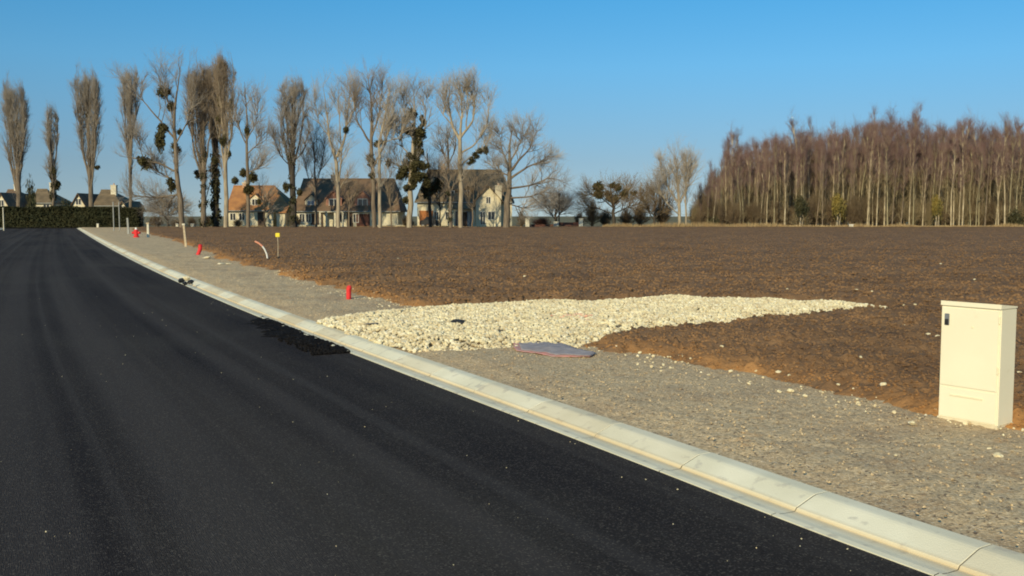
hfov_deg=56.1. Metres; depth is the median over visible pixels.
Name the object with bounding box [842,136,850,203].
birch tree
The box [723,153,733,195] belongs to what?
birch tree
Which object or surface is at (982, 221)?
bare shrub
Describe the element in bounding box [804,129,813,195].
birch tree
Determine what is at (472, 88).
poplar tree
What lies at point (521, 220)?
bare shrub
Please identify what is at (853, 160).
birch tree
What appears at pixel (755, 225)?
dry grass
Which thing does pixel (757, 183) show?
birch tree
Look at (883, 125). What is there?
birch tree
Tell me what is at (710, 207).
bare shrub
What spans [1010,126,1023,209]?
birch tree
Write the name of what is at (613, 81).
sky
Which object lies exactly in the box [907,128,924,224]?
birch tree
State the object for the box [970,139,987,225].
birch tree
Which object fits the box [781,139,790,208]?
birch tree
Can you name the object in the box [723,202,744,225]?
bare shrub
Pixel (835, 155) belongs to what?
birch tree
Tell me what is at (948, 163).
birch tree
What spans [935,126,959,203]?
birch tree
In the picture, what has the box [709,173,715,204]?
birch tree
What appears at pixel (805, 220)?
bare shrub
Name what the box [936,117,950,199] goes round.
birch tree
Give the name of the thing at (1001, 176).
birch tree
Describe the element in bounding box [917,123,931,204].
birch tree
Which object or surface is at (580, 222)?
gate pillar
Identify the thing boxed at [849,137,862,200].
birch tree
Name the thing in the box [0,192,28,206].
house
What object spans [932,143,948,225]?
birch tree
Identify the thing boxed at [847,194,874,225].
bare shrub
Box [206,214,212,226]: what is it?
bare shrub
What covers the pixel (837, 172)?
birch tree
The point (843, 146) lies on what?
birch tree
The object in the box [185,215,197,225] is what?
bare shrub
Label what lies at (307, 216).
window
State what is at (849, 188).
birch tree
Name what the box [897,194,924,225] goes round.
bare shrub
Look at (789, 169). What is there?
birch tree
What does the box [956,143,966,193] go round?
birch tree
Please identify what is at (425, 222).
parked car
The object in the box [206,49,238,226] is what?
poplar tree
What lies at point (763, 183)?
birch tree
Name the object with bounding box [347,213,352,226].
door
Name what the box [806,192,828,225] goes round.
bare shrub
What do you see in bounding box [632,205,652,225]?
bare shrub
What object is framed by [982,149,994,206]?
birch tree
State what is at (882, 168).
birch tree
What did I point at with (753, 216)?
bare shrub
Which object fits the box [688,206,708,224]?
bare shrub
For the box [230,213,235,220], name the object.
window
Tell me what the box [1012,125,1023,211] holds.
birch tree
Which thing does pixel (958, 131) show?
birch tree
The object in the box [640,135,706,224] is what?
pale tree
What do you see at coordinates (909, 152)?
birch tree
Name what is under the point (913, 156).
birch tree
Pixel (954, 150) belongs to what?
birch tree
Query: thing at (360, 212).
house
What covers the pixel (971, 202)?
bare shrub
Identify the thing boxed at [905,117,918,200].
birch tree
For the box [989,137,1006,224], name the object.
birch tree
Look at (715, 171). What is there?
birch tree
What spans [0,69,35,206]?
poplar tree
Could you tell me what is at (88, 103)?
poplar tree
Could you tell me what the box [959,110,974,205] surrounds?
birch tree
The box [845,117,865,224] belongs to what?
tall thicket
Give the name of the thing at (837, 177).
tall thicket
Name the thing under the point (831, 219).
bare shrub
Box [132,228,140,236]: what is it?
hydrant
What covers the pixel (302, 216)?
window
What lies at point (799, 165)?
birch tree
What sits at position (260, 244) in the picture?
conduit
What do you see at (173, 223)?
bare shrub
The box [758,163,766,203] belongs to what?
birch tree
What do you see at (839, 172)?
birch tree
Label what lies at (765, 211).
bare shrub
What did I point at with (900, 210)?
bare shrub
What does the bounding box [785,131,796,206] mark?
birch tree
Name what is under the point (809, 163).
birch tree
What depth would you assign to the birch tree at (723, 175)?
133.22 m
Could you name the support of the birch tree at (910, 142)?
on the grass ground at (598, 224)
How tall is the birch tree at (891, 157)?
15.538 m
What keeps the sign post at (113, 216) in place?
on the verge
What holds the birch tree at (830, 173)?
on the grass ground at (598, 224)
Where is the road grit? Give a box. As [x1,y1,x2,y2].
[22,296,850,575]
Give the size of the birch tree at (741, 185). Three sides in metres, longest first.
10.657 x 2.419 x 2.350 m
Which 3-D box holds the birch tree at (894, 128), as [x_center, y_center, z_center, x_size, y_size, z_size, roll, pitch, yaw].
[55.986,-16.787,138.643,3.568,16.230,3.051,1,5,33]
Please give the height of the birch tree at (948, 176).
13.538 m
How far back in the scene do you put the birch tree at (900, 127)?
135.62 m
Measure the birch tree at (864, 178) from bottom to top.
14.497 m
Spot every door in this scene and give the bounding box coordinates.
[257,212,264,225]
[310,214,322,225]
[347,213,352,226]
[356,214,369,226]
[419,211,432,224]
[463,212,466,226]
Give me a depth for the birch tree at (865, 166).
129.88 m
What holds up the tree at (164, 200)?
on the grass ground at (598, 224)
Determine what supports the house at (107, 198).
on the grass ground at (598, 224)
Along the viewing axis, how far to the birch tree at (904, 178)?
129.05 m
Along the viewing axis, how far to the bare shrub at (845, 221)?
129.99 m
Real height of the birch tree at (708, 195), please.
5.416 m
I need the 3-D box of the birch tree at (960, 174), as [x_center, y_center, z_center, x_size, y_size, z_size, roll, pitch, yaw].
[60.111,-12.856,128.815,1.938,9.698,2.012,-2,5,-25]
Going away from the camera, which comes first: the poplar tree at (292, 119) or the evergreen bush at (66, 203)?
the poplar tree at (292, 119)
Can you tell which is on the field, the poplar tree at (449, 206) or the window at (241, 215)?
the poplar tree at (449, 206)
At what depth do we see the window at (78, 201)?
159.33 m
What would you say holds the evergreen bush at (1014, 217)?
on the grass ground at (598, 224)
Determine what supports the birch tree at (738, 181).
on the grass ground at (598, 224)
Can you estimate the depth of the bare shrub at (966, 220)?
131.60 m
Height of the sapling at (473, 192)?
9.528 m
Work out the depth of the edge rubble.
9.21 m
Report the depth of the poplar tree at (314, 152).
123.19 m
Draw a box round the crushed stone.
[316,294,886,352]
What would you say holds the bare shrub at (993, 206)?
on the grass ground at (598, 224)
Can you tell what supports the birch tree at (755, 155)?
on the grass ground at (598, 224)
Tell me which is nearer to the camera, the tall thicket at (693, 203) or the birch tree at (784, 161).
the birch tree at (784, 161)
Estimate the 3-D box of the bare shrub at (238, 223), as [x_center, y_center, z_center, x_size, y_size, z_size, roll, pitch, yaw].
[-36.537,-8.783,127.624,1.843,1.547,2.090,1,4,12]
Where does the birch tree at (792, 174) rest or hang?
on the grass ground at (598, 224)
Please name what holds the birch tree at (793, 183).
on the grass ground at (598, 224)
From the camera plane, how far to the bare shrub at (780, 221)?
132.73 m
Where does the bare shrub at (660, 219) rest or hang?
on the grass ground at (598, 224)
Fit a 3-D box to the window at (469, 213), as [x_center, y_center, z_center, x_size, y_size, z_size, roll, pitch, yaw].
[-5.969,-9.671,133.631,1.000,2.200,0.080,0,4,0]
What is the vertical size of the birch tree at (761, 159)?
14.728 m
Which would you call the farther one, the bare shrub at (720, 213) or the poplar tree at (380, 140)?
the bare shrub at (720, 213)
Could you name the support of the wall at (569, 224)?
on the grass ground at (598, 224)
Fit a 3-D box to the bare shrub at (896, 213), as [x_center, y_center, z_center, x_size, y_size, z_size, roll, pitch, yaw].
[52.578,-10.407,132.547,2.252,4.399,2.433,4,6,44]
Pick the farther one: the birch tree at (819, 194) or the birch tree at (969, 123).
the birch tree at (969, 123)
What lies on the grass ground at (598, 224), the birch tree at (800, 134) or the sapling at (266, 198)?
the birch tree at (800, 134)
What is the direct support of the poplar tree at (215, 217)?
on the field
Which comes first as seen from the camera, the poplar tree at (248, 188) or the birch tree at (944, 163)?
the poplar tree at (248, 188)
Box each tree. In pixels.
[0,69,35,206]
[40,103,61,205]
[66,57,105,206]
[102,38,211,226]
[110,64,141,206]
[133,187,198,226]
[179,46,218,226]
[193,42,222,226]
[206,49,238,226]
[218,76,282,226]
[264,66,315,227]
[295,119,335,226]
[299,60,370,227]
[336,56,400,226]
[363,64,417,227]
[367,67,442,227]
[419,143,453,226]
[426,62,507,227]
[428,110,465,168]
[430,147,472,227]
[479,103,579,227]
[529,185,581,221]
[566,170,654,223]
[628,177,683,223]
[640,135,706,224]
[697,180,701,203]
[706,189,710,222]
[707,165,717,212]
[708,161,715,203]
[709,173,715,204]
[712,178,718,221]
[714,178,721,207]
[717,155,724,202]
[720,137,730,191]
[720,144,731,224]
[721,149,731,224]
[722,132,733,199]
[723,119,737,201]
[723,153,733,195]
[726,166,736,206]
[727,157,736,225]
[728,147,740,205]
[729,124,744,203]
[733,157,744,221]
[735,143,744,201]
[735,151,747,221]
[735,156,742,206]
[741,134,753,200]
[742,160,747,202]
[743,147,752,204]
[744,148,754,225]
[745,141,761,203]
[745,149,754,222]
[749,135,759,220]
[749,139,760,200]
[750,159,757,202]
[754,142,765,203]
[754,158,761,208]
[755,131,770,202]
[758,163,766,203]
[759,134,772,221]
[759,165,766,222]
[760,138,773,223]
[761,142,772,224]
[761,149,776,223]
[768,129,781,202]
[768,137,783,223]
[769,133,781,205]
[769,162,773,226]
[770,136,782,223]
[776,137,785,207]
[778,132,791,207]
[779,128,794,224]
[779,138,789,223]
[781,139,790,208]
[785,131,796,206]
[786,105,799,207]
[786,147,796,224]
[788,148,795,204]
[789,147,799,225]
[789,156,801,223]
[790,154,799,224]
[793,120,809,200]
[793,195,809,225]
[795,124,810,225]
[796,136,808,196]
[798,148,807,212]
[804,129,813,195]
[804,131,816,201]
[804,140,815,225]
[805,115,818,199]
[808,134,821,199]
[810,133,824,199]
[810,135,818,225]
[812,137,827,224]
[814,142,826,225]
[817,135,832,224]
[820,142,832,225]
[822,130,833,204]
[824,132,833,224]
[825,134,842,226]
[826,118,837,201]
[827,126,838,190]
[827,145,834,225]
[828,128,842,225]
[830,193,846,225]
[831,137,839,224]
[832,145,844,221]
[836,127,850,199]
[837,130,850,225]
[838,136,853,223]
[841,125,854,194]
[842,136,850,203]
[844,139,859,224]
[846,152,854,223]
[847,123,863,213]
[847,131,860,202]
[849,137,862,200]
[852,118,860,138]
[854,148,865,223]
[856,132,871,199]
[857,121,871,223]
[857,122,869,222]
[859,126,869,225]
[861,125,878,224]
[863,119,875,201]
[863,130,876,196]
[864,135,878,225]
[865,120,875,223]
[867,104,881,223]
[870,138,881,224]
[871,119,881,225]
[872,124,884,225]
[874,132,883,224]
[875,114,886,225]
[875,120,893,225]
[877,125,900,225]
[878,143,891,207]
[879,111,891,225]
[881,121,894,208]
[885,102,900,203]
[886,136,897,207]
[888,147,904,224]
[889,148,900,201]
[890,119,900,207]
[890,121,908,223]
[891,141,901,224]
[892,117,904,203]
[893,122,908,207]
[895,139,911,224]
[896,123,910,223]
[901,118,918,198]
[903,129,920,224]
[904,111,913,197]
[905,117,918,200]
[907,108,920,195]
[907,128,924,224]
[908,95,924,225]
[908,137,923,202]
[911,131,924,210]
[913,120,928,201]
[915,127,933,223]
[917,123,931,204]
[917,131,933,210]
[917,146,932,224]
[920,129,935,225]
[923,120,936,205]
[926,128,941,205]
[927,147,944,225]
[929,134,940,224]
[931,122,946,224]
[931,194,943,226]
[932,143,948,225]
[933,120,948,196]
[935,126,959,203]
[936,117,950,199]
[937,129,948,225]
[941,142,957,205]
[942,134,952,208]
[943,127,960,224]
[943,129,963,225]
[943,137,953,224]
[952,138,963,224]
[953,119,967,196]
[955,126,968,224]
[955,160,965,224]
[956,112,972,225]
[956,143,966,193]
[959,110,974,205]
[959,140,969,194]
[962,141,974,201]
[964,132,973,204]
[964,140,977,225]
[965,116,985,226]
[965,121,976,223]
[965,142,977,224]
[968,113,986,224]
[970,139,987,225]
[973,146,987,225]
[974,134,988,224]
[975,123,989,207]
[978,122,997,225]
[981,134,991,207]
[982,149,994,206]
[984,125,998,204]
[988,122,1010,198]
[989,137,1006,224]
[990,132,1002,203]
[990,134,1005,195]
[990,135,1010,224]
[991,130,1002,225]
[995,110,1014,197]
[996,114,1015,222]
[1000,154,1012,197]
[1002,122,1020,221]
[1002,144,1010,197]
[1005,136,1017,207]
[1007,116,1023,203]
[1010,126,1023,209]
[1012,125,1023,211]
[1017,139,1023,200]
[1018,139,1023,205]
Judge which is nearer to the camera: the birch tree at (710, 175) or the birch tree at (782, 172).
the birch tree at (782, 172)
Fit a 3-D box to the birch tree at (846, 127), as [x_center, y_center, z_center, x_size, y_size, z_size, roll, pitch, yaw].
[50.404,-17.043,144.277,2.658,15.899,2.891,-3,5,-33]
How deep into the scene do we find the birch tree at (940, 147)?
142.03 m
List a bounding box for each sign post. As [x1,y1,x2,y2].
[112,202,113,230]
[118,202,119,230]
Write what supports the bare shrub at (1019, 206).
on the grass ground at (598, 224)
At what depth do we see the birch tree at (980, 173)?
128.38 m
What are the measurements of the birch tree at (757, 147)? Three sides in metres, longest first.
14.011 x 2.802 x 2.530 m
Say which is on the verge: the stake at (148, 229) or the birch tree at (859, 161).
the stake at (148, 229)
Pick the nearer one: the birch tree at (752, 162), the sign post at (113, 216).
the sign post at (113, 216)
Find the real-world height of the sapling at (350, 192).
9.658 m
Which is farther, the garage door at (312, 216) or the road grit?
the garage door at (312, 216)
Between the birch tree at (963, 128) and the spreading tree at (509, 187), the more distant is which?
the birch tree at (963, 128)
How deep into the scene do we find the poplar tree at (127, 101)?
134.32 m
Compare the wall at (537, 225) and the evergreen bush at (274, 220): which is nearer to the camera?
the wall at (537, 225)
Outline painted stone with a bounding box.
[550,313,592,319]
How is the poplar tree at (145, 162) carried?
on the ground at (516, 217)
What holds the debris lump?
on the crushed stone
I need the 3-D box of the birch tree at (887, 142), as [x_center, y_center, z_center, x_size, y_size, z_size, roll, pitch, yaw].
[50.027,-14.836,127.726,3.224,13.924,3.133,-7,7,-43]
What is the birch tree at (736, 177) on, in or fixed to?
on the grass ground at (598, 224)
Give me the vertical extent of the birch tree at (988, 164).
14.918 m
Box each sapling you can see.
[237,166,283,226]
[324,159,368,226]
[376,154,406,226]
[423,170,456,226]
[451,165,495,226]
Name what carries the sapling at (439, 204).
on the grass ground at (598, 224)
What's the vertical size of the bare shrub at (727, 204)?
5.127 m
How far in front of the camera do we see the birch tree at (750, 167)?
130.17 m
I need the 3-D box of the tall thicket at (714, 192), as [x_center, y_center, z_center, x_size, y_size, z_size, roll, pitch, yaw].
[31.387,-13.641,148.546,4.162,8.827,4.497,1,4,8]
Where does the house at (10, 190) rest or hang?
on the grass ground at (598, 224)
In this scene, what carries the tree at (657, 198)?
on the grass ground at (598, 224)
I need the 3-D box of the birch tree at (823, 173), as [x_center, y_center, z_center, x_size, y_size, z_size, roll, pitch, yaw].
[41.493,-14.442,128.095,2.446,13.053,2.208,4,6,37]
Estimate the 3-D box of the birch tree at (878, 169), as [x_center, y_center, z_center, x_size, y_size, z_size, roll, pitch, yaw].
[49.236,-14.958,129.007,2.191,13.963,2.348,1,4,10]
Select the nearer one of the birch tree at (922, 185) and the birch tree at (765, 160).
the birch tree at (922, 185)
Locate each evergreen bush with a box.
[25,174,36,206]
[61,198,72,205]
[272,209,276,226]
[708,216,719,224]
[1006,207,1023,225]
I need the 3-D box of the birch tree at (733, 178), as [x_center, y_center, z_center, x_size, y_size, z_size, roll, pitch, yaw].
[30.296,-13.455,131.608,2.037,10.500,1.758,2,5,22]
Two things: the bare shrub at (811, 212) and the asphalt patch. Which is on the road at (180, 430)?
the asphalt patch
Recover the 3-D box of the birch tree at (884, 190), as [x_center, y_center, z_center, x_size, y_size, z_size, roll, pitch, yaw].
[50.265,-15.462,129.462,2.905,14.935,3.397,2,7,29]
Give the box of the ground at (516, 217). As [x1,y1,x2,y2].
[4,216,689,228]
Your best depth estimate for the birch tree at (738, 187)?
128.47 m
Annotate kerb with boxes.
[77,228,1023,575]
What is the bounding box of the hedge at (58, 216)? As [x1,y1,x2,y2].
[0,205,144,226]
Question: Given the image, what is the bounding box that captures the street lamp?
[557,193,560,221]
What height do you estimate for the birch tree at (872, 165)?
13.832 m
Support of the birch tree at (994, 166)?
on the grass ground at (598, 224)
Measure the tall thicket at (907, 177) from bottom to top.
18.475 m
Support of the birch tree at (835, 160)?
on the grass ground at (598, 224)
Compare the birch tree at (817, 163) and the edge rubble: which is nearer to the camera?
the edge rubble
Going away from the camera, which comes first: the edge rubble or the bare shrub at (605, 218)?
the edge rubble
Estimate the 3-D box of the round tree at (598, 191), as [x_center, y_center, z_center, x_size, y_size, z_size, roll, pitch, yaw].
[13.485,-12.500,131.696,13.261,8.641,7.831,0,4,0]
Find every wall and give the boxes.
[530,224,552,226]
[559,222,578,226]
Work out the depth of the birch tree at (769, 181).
130.35 m
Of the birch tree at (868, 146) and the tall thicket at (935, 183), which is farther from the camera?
the tall thicket at (935, 183)
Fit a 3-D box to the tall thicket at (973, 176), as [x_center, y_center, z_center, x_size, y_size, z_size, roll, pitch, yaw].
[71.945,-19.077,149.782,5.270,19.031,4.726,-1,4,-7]
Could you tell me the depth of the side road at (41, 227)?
126.83 m
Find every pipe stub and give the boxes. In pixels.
[196,244,201,254]
[346,285,351,298]
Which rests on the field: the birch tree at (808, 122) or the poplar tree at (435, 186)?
the poplar tree at (435, 186)
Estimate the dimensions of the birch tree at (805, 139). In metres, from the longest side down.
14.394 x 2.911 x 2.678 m
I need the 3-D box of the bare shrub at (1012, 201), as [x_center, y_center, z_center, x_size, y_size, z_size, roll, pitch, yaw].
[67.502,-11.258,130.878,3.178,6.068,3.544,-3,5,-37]
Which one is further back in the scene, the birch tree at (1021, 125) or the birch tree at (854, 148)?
the birch tree at (1021, 125)
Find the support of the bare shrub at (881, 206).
on the grass ground at (598, 224)
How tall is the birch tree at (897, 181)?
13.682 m
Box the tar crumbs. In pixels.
[277,337,349,355]
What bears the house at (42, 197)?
on the grass ground at (598, 224)
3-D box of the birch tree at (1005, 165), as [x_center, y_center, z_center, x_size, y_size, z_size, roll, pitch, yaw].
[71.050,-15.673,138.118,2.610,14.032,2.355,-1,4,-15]
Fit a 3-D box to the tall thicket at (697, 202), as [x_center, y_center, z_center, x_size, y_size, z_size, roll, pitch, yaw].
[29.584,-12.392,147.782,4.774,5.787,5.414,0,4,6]
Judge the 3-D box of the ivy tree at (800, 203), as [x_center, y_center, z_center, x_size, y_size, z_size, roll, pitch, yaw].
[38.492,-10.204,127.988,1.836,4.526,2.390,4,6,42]
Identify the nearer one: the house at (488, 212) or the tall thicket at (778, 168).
the house at (488, 212)
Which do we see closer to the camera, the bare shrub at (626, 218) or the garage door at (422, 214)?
the garage door at (422, 214)
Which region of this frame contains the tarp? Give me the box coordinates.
[513,341,595,356]
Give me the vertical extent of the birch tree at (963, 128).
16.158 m
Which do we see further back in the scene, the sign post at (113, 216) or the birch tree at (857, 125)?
the birch tree at (857, 125)
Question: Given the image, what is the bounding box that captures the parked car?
[420,217,438,226]
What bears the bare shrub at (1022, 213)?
on the grass ground at (598, 224)
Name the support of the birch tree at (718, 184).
on the grass ground at (598, 224)
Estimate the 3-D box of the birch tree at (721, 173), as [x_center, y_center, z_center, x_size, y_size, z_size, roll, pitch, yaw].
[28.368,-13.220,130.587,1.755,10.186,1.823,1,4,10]
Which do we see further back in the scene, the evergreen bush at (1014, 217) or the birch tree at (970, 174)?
the birch tree at (970, 174)
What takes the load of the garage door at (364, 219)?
in the house at (360, 212)
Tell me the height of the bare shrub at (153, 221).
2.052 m
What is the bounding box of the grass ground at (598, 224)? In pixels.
[144,220,973,226]
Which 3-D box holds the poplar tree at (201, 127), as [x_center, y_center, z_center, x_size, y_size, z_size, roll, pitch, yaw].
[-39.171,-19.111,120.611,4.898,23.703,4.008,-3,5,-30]
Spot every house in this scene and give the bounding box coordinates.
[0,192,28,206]
[6,184,22,192]
[35,183,71,206]
[70,193,98,206]
[94,183,132,206]
[119,201,144,220]
[228,180,289,226]
[296,175,406,226]
[414,163,514,226]
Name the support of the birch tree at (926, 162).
on the grass ground at (598, 224)
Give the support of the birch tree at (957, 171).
on the grass ground at (598, 224)
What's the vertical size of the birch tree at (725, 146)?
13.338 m
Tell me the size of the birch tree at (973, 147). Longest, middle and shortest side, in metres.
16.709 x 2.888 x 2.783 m
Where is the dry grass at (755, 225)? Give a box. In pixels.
[164,221,1023,226]
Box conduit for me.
[255,241,267,257]
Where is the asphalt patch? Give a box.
[246,316,350,353]
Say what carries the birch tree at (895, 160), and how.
on the grass ground at (598, 224)
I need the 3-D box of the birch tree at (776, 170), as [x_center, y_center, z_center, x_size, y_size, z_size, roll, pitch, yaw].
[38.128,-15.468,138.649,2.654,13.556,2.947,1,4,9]
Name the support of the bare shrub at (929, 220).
on the grass ground at (598, 224)
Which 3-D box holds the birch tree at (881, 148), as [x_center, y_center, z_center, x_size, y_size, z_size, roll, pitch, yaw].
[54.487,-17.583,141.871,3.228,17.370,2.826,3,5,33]
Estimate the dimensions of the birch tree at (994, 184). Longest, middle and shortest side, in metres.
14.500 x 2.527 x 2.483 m
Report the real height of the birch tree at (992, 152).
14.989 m
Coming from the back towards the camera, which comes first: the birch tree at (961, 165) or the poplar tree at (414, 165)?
the birch tree at (961, 165)
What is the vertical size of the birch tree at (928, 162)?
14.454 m
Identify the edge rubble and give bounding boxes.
[260,270,1023,435]
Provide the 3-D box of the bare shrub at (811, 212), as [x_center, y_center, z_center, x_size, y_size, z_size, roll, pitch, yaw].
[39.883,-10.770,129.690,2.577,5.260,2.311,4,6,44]
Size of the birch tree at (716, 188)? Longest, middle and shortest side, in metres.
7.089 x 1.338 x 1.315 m
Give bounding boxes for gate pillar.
[578,218,582,226]
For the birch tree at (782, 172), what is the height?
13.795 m
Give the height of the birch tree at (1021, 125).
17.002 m
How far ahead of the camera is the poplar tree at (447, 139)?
148.28 m
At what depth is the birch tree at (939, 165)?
135.61 m
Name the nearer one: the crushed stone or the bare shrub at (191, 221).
the crushed stone
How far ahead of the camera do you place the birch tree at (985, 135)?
133.68 m
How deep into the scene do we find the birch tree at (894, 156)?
132.75 m
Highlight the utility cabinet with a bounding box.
[937,300,1017,429]
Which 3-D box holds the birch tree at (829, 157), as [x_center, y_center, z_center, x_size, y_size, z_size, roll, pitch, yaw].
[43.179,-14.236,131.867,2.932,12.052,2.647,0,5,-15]
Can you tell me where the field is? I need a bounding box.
[133,226,1023,429]
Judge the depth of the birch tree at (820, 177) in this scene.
132.85 m
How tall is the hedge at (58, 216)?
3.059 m
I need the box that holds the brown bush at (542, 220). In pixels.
[530,216,553,223]
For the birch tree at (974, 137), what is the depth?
136.23 m
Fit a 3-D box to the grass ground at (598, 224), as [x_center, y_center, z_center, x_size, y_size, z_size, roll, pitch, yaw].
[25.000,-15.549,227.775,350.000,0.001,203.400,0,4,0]
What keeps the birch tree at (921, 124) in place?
on the grass ground at (598, 224)
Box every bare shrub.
[148,215,163,226]
[168,219,178,226]
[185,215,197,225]
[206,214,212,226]
[232,219,245,226]
[398,214,406,225]
[514,212,525,225]
[572,210,583,221]
[579,196,602,226]
[596,207,611,224]
[616,205,637,224]
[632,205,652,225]
[652,201,675,223]
[687,204,700,224]
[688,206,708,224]
[697,189,717,223]
[713,200,729,224]
[717,192,737,224]
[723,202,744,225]
[734,196,751,224]
[743,196,768,223]
[757,191,771,223]
[767,194,782,224]
[776,207,784,225]
[779,205,797,225]
[789,212,810,225]
[798,194,814,225]
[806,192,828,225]
[819,200,829,224]
[823,192,841,224]
[838,199,851,224]
[846,191,861,223]
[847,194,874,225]
[864,190,876,225]
[874,196,891,226]
[877,204,898,225]
[890,200,899,224]
[896,197,908,223]
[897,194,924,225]
[910,211,924,225]
[920,203,934,225]
[933,208,949,225]
[939,201,960,225]
[949,187,968,224]
[960,201,972,224]
[967,193,982,226]
[972,205,988,224]
[983,204,1001,225]
[986,193,1003,223]
[999,190,1019,223]
[1014,199,1023,213]
[1018,201,1023,223]
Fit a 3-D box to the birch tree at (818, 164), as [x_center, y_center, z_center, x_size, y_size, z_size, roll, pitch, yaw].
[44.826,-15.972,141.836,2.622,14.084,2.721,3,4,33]
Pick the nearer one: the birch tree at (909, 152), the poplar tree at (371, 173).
the poplar tree at (371, 173)
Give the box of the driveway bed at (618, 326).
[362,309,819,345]
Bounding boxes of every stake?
[126,218,129,233]
[146,223,149,236]
[182,224,186,246]
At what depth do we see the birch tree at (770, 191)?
136.82 m
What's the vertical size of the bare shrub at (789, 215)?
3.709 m
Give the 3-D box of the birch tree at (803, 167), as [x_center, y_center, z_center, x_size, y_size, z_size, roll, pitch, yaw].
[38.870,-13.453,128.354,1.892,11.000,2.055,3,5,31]
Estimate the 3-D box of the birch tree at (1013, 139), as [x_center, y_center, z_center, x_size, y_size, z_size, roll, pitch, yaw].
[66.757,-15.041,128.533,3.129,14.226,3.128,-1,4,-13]
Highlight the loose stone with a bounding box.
[993,452,1002,456]
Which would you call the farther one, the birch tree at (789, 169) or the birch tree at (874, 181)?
the birch tree at (789, 169)
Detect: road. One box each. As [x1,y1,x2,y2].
[0,227,81,227]
[0,228,930,575]
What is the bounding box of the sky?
[0,0,1023,215]
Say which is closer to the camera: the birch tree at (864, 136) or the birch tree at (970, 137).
the birch tree at (864, 136)
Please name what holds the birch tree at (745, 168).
on the grass ground at (598, 224)
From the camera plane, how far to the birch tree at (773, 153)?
143.76 m
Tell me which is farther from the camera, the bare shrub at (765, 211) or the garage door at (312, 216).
the garage door at (312, 216)
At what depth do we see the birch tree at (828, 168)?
141.73 m
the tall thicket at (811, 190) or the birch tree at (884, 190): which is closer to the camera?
the birch tree at (884, 190)
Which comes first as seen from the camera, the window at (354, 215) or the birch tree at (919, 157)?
the birch tree at (919, 157)
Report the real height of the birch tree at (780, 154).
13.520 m
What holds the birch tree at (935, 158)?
on the grass ground at (598, 224)
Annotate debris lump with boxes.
[451,319,464,323]
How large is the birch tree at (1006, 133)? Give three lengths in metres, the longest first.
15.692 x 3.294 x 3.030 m
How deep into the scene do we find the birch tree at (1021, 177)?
137.64 m
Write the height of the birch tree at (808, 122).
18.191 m
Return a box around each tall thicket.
[687,173,706,208]
[689,193,704,210]
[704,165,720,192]
[704,177,722,205]
[723,154,742,223]
[741,161,761,206]
[762,134,789,206]
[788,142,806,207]
[805,125,826,200]
[824,123,848,203]
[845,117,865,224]
[858,136,883,224]
[881,115,906,208]
[897,121,914,217]
[914,128,941,209]
[928,142,946,223]
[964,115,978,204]
[983,139,1012,200]
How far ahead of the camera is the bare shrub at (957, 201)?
131.13 m
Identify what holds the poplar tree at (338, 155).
on the field
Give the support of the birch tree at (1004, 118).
on the grass ground at (598, 224)
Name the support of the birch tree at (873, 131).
on the grass ground at (598, 224)
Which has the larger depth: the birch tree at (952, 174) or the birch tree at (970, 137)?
the birch tree at (970, 137)
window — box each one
[75,198,81,204]
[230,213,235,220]
[239,213,244,220]
[299,214,304,222]
[305,214,310,222]
[353,214,358,222]
[434,211,438,219]
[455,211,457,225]
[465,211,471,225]
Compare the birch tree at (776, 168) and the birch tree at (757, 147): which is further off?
the birch tree at (757, 147)
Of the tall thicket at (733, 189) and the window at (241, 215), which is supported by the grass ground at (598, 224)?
the tall thicket at (733, 189)
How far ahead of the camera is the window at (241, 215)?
136.59 m
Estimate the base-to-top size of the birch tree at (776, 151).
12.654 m
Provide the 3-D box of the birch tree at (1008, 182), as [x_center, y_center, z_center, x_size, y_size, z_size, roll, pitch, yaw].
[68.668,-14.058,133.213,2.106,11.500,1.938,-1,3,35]
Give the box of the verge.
[82,227,1023,549]
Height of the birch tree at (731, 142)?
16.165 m
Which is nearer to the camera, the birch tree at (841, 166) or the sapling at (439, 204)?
the sapling at (439, 204)
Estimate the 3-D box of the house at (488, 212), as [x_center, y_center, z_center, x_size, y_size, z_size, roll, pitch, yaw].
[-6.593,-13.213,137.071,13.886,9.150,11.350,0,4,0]
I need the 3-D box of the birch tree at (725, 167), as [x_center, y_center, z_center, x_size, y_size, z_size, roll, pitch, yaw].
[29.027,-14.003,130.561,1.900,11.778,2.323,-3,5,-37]
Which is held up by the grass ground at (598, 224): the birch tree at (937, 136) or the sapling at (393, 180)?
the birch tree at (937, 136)
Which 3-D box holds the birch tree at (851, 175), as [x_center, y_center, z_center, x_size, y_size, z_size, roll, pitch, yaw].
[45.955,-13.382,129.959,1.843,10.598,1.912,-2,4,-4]
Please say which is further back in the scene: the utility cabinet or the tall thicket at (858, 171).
the tall thicket at (858, 171)

